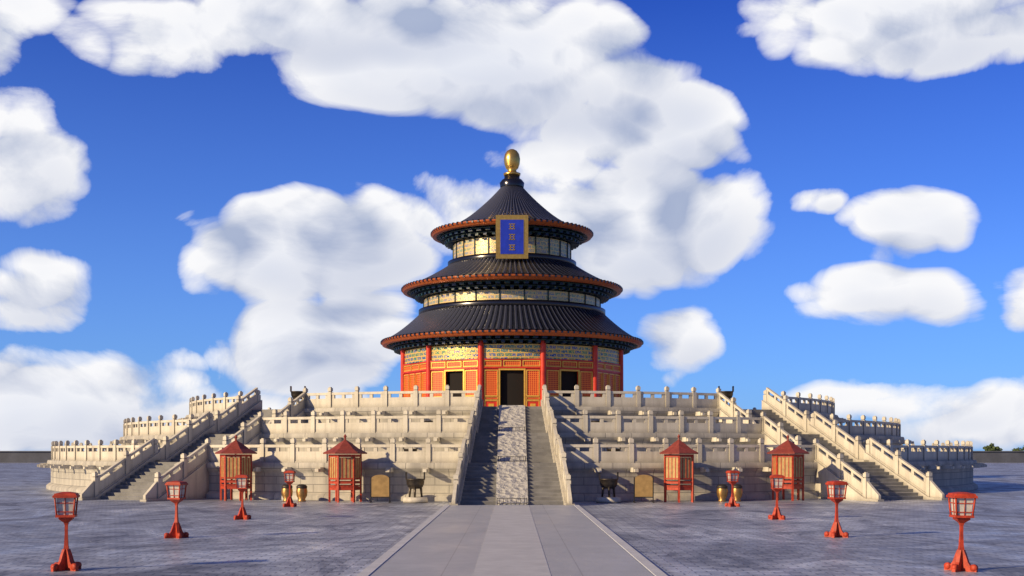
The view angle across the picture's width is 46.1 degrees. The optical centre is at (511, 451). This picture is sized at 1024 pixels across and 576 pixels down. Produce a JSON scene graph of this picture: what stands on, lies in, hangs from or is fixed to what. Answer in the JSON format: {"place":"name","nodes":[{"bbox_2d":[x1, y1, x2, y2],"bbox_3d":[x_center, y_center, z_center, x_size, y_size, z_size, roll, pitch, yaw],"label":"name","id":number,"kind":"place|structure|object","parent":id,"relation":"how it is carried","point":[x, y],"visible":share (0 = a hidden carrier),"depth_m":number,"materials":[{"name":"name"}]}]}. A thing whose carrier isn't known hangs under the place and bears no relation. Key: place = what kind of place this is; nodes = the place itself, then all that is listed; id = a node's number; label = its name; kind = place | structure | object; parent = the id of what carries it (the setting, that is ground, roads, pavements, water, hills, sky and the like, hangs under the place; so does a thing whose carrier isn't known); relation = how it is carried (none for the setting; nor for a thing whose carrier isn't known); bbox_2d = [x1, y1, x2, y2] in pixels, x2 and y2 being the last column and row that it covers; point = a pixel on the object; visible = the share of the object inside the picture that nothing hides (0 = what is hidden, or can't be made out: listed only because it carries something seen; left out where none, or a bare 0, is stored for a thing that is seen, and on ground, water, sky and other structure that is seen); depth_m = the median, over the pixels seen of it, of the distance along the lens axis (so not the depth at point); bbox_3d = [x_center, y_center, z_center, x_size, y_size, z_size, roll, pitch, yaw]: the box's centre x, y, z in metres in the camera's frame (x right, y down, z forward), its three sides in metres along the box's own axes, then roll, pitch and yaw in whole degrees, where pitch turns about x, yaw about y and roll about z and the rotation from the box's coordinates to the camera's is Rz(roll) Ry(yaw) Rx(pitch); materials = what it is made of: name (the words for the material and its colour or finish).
{"place":"outdoors","nodes":[
{"label":"outdoors","id":0,"kind":"place"},
{"bbox_2d":[215,435,256,500],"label":"lantern house","id":1,"kind":"structure","parent":0,"point":[235,457],"depth_m":63.49,"materials":[{"name":"red wood"}]},
{"bbox_2d":[0,463,1023,575],"bbox_3d":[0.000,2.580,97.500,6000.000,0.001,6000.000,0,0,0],"label":"ground","id":2,"kind":"structure","parent":0,"point":[919,537],"depth_m":37.55,"materials":[{"name":"grey stone"}]},
{"bbox_2d":[51,492,81,571],"bbox_3d":[-9.714,1.725,26.224,0.582,1.711,0.582,0,0,-12],"label":"lantern","id":3,"kind":"object","parent":2,"relation":"on","point":[67,502],"visible":1,"depth_m":26.08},
{"bbox_2d":[164,481,188,538],"bbox_3d":[-10.071,1.727,36.120,0.582,1.716,0.582,0,0,12],"label":"lantern","id":4,"kind":"object","parent":2,"relation":"on","point":[177,494],"visible":1,"depth_m":35.99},
{"bbox_2d":[101,409,280,499],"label":"steps","id":5,"kind":"structure","parent":2,"relation":"on","point":[137,486],"depth_m":67.76,"materials":[{"name":"grey stone"}]},
{"bbox_2d":[76,387,306,501],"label":"stair balustrade","id":6,"kind":"object","parent":2,"relation":"on","point":[193,473],"visible":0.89,"depth_m":68.65,"materials":[{"name":"beige stone"}]},
{"bbox_2d":[234,475,250,519],"bbox_3d":[-10.304,1.728,46.008,0.588,1.720,0.589,0,0,0],"label":"lantern","id":7,"kind":"object","parent":2,"relation":"on","point":[241,483],"visible":1,"depth_m":45.87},
{"bbox_2d":[281,484,292,501],"bbox_3d":[-11.700,2.130,62.600,0.600,0.900,0.600,0,0,0],"label":"urn","id":8,"kind":"object","parent":2,"relation":"on","point":[285,491],"visible":0.67,"depth_m":62.37,"materials":[{"name":"gold metal"}]},
{"bbox_2d":[283,470,296,506],"bbox_3d":[-10.444,1.726,56.556,0.582,1.713,0.582,0,0,0],"label":"lantern","id":9,"kind":"object","parent":2,"relation":"on","point":[290,476],"visible":1,"depth_m":56.40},
{"bbox_2d":[296,484,307,501],"bbox_3d":[-10.900,2.130,62.400,0.600,0.900,0.600,0,0,0],"label":"urn","id":10,"kind":"object","parent":2,"relation":"on","point":[301,491],"visible":1,"depth_m":62.19,"materials":[{"name":"gold metal"}]},
{"bbox_2d":[323,434,366,502],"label":"lantern house","id":11,"kind":"structure","parent":2,"relation":"on","point":[344,459],"depth_m":61.42,"materials":[{"name":"red wood"}]},
{"bbox_2d":[370,475,390,502],"bbox_3d":[-6.700,1.870,61.200,1.020,1.420,0.550,0,0,0],"label":"sign board","id":12,"kind":"object","parent":2,"relation":"on","point":[379,486],"visible":1,"depth_m":61.18,"materials":[{"name":"beige wood"}]},
{"bbox_2d":[403,497,427,502],"bbox_3d":[-4.900,2.440,61.000,1.280,0.280,1.280,0,0,0],"label":"stone pedestal","id":13,"kind":"object","parent":2,"relation":"on","point":[415,499],"visible":1,"depth_m":60.51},
{"bbox_2d":[405,472,424,496],"bbox_3d":[-4.900,1.665,61.000,1.000,1.280,1.000,0,0,0],"label":"incense burner","id":14,"kind":"object","parent":13,"relation":"on","point":[414,484],"visible":0.99,"depth_m":60.69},
{"bbox_2d":[46,406,977,501],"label":"terrace walls","id":15,"kind":"structure","parent":2,"relation":"on","point":[268,481],"depth_m":66.56,"materials":[{"name":"beige stone"}]},
{"bbox_2d":[53,460,970,462],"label":"terrace floors","id":16,"kind":"structure","parent":15,"relation":"on","point":[259,462],"depth_m":72.25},
{"bbox_2d":[290,386,305,404],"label":"incense burner","id":17,"kind":"object","parent":16,"relation":"on","point":[295,394],"visible":0.52,"depth_m":77.95,"materials":[{"name":"brown metal"}]},
{"bbox_2d":[409,359,614,404],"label":"hall interior","id":18,"kind":"object","parent":16,"relation":"on","point":[511,387],"visible":0.12,"depth_m":89.20,"materials":[{"name":"black"}]},
{"bbox_2d":[403,361,425,396],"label":"hall bay","id":19,"kind":"object","parent":18,"relation":"attached to","point":[415,374],"visible":0.38,"depth_m":93.28,"materials":[{"name":"red paint"}]},
{"bbox_2d":[430,359,477,396],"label":"hall bay","id":20,"kind":"object","parent":18,"relation":"attached to","point":[439,369],"visible":0.48,"depth_m":89.99,"materials":[{"name":"red paint"}]},
{"bbox_2d":[483,358,540,405],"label":"hall bay","id":21,"kind":"object","parent":18,"relation":"attached to","point":[493,367],"visible":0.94,"depth_m":88.89,"materials":[{"name":"red paint"}]},
{"bbox_2d":[382,185,642,346],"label":"roof tiles","id":22,"kind":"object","parent":18,"relation":"on","point":[511,200],"depth_m":91.32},
{"bbox_2d":[424,236,599,306],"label":"hall upper walls","id":23,"kind":"structure","parent":22,"relation":"on","point":[481,245],"depth_m":92.97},
{"bbox_2d":[496,215,527,258],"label":"name plaque","id":24,"kind":"object","parent":23,"relation":"attached to","point":[511,236],"visible":1,"depth_m":90.90,"materials":[{"name":"blue wood"}]},
{"bbox_2d":[423,237,600,306],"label":"upper columns","id":25,"kind":"structure","parent":23,"relation":"attached to","point":[499,289],"depth_m":93.67,"materials":[{"name":"wood"}]},
{"bbox_2d":[388,225,635,354],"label":"rafters","id":26,"kind":"object","parent":22,"relation":"attached to","point":[449,239],"visible":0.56,"depth_m":91.83,"materials":[{"name":"black wood"}]},
{"bbox_2d":[380,219,643,349],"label":"roof eaves","id":27,"kind":"object","parent":22,"relation":"attached to","point":[435,232],"visible":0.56,"depth_m":90.23,"materials":[{"name":"wood"}]},
{"bbox_2d":[419,174,604,313],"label":"roof ridge rings","id":28,"kind":"object","parent":22,"relation":"on","point":[511,179],"visible":0.52,"depth_m":92.48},
{"bbox_2d":[503,149,520,174],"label":"roof finial","id":29,"kind":"object","parent":22,"relation":"on","point":[511,160],"visible":0.96,"depth_m":97.03,"materials":[{"name":"gold metal"}]},
{"bbox_2d":[386,237,637,348],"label":"hall eave undersides","id":30,"kind":"object","parent":22,"relation":"attached to","point":[387,346],"visible":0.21,"depth_m":98.05,"materials":[{"name":"brown wood"}]},
{"bbox_2d":[546,359,593,396],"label":"hall bay","id":31,"kind":"object","parent":18,"relation":"attached to","point":[583,369],"visible":0.5,"depth_m":89.99,"materials":[{"name":"red paint"}]},
{"bbox_2d":[598,361,620,396],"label":"hall bay","id":32,"kind":"object","parent":18,"relation":"attached to","point":[608,374],"visible":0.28,"depth_m":93.28,"materials":[{"name":"red paint"}]},
{"bbox_2d":[718,386,733,404],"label":"incense burner","id":33,"kind":"object","parent":16,"relation":"on","point":[728,394],"visible":0.43,"depth_m":77.95,"materials":[{"name":"brown metal"}]},
{"bbox_2d":[37,385,986,471],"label":"stone balustrades","id":34,"kind":"object","parent":15,"relation":"on","point":[428,453],"visible":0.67,"depth_m":70.62,"materials":[{"name":"beige stone"}]},
{"bbox_2d":[401,341,622,405],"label":"columns","id":35,"kind":"structure","parent":15,"relation":"on","point":[481,364],"depth_m":91.00,"materials":[{"name":"red wood"}]},
{"bbox_2d":[449,386,574,504],"bbox_3d":[0.000,-0.692,64.915,5.996,6.544,15.425,0,0,0],"label":"stair balustrade","id":36,"kind":"object","parent":2,"relation":"on","point":[459,476],"visible":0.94,"depth_m":62.69,"materials":[{"name":"beige stone"}]},
{"bbox_2d":[497,427,526,504],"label":"ramp fences","id":37,"kind":"object","parent":2,"relation":"on","point":[511,461],"visible":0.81,"depth_m":63.74,"materials":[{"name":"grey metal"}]},
{"bbox_2d":[369,505,654,575],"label":"walkway","id":38,"kind":"structure","parent":2,"relation":"on","point":[449,541],"depth_m":31.89,"materials":[{"name":"stone"}]},
{"bbox_2d":[473,505,550,575],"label":"walkway strip","id":39,"kind":"object","parent":38,"relation":"on","point":[511,545],"visible":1,"depth_m":31.80,"materials":[{"name":"grey stone"}]},
{"bbox_2d":[356,505,667,575],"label":"walkway kerbs","id":40,"kind":"structure","parent":38,"relation":"on","point":[628,548],"depth_m":31.70,"materials":[{"name":"grey stone"}]},
{"bbox_2d":[461,406,562,504],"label":"stairs","id":41,"kind":"structure","parent":2,"relation":"on","point":[481,478],"depth_m":62.38,"materials":[{"name":"grey stone"}]},
{"bbox_2d":[496,405,527,504],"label":"carved stone ramp","id":42,"kind":"structure","parent":2,"relation":"on","point":[511,480],"depth_m":64.51,"materials":[{"name":"grey stone"}]},
{"bbox_2d":[596,497,620,502],"bbox_3d":[4.900,2.440,61.000,1.280,0.280,1.280,0,0,0],"label":"stone pedestal","id":43,"kind":"object","parent":2,"relation":"on","point":[608,499],"visible":0.99,"depth_m":60.51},
{"bbox_2d":[599,472,618,496],"bbox_3d":[4.900,1.665,61.000,1.000,1.280,1.000,0,0,0],"label":"incense burner","id":44,"kind":"object","parent":43,"relation":"on","point":[609,484],"visible":0.99,"depth_m":60.69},
{"bbox_2d":[633,475,653,502],"bbox_3d":[6.700,1.870,61.200,1.020,1.420,0.550,0,0,0],"label":"sign board","id":45,"kind":"object","parent":2,"relation":"on","point":[643,486],"visible":1,"depth_m":61.18,"materials":[{"name":"beige wood"}]},
{"bbox_2d":[660,434,697,502],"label":"lantern house","id":46,"kind":"structure","parent":2,"relation":"on","point":[678,459],"depth_m":61.44,"materials":[{"name":"red wood"}]},
{"bbox_2d":[716,484,727,501],"bbox_3d":[10.900,2.130,62.400,0.600,0.900,0.600,0,0,0],"label":"urn","id":47,"kind":"object","parent":2,"relation":"on","point":[722,491],"visible":1,"depth_m":62.19,"materials":[{"name":"gold metal"}]},
{"bbox_2d":[725,470,739,506],"bbox_3d":[10.384,1.727,56.698,0.582,1.717,0.582,0,0,-14],"label":"lantern","id":48,"kind":"object","parent":2,"relation":"on","point":[732,476],"visible":1,"depth_m":56.57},
{"bbox_2d":[731,484,742,501],"bbox_3d":[11.700,2.130,62.600,0.600,0.900,0.600,0,0,0],"label":"urn","id":49,"kind":"object","parent":2,"relation":"on","point":[738,490],"visible":0.8,"depth_m":62.37,"materials":[{"name":"gold metal"}]},
{"bbox_2d":[768,475,785,519],"bbox_3d":[10.124,1.727,46.012,0.590,1.715,0.590,0,0,0],"label":"lantern","id":50,"kind":"object","parent":2,"relation":"on","point":[776,484],"visible":1,"depth_m":45.86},
{"bbox_2d":[767,435,808,500],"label":"lantern house","id":51,"kind":"structure","parent":2,"relation":"on","point":[787,459],"depth_m":63.51,"materials":[{"name":"red wood"}]},
{"bbox_2d":[717,387,947,501],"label":"stair balustrade","id":52,"kind":"object","parent":2,"relation":"on","point":[863,489],"visible":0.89,"depth_m":68.65,"materials":[{"name":"beige stone"}]},
{"bbox_2d":[743,409,922,499],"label":"stair steps","id":53,"kind":"structure","parent":2,"relation":"on","point":[886,486],"depth_m":67.76,"materials":[{"name":"grey stone"}]},
{"bbox_2d":[824,481,848,537],"bbox_3d":[9.813,1.726,36.392,0.582,1.714,0.582,0,0,-13],"label":"lantern","id":54,"kind":"object","parent":2,"relation":"on","point":[835,490],"visible":1,"depth_m":36.26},
{"bbox_2d":[944,492,977,571],"bbox_3d":[9.727,1.727,26.073,0.585,1.716,0.585,0,0,0],"label":"lantern","id":55,"kind":"object","parent":2,"relation":"on","point":[962,503],"visible":1,"depth_m":25.93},
{"bbox_2d":[983,443,999,450],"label":"tree","id":56,"kind":"object","parent":2,"relation":"on","point":[991,447],"visible":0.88,"depth_m":331.60,"materials":[{"name":"green plant"}]},
{"bbox_2d":[405,344,618,363],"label":"painted frieze","id":57,"kind":"object","parent":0,"point":[470,351],"visible":0.54,"depth_m":89.64,"materials":[{"name":"paint"}]},
{"bbox_2d":[0,451,1023,462],"bbox_3d":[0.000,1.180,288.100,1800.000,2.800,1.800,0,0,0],"label":"enclosure wall","id":58,"kind":"structure","parent":0,"point":[45,456],"depth_m":287.50,"materials":[{"name":"paint"}]},
{"bbox_2d":[0,0,1023,450],"label":"sky","id":59,"kind":"structure","parent":0,"point":[198,197],"materials":[{"name":"blue"}]}
]}

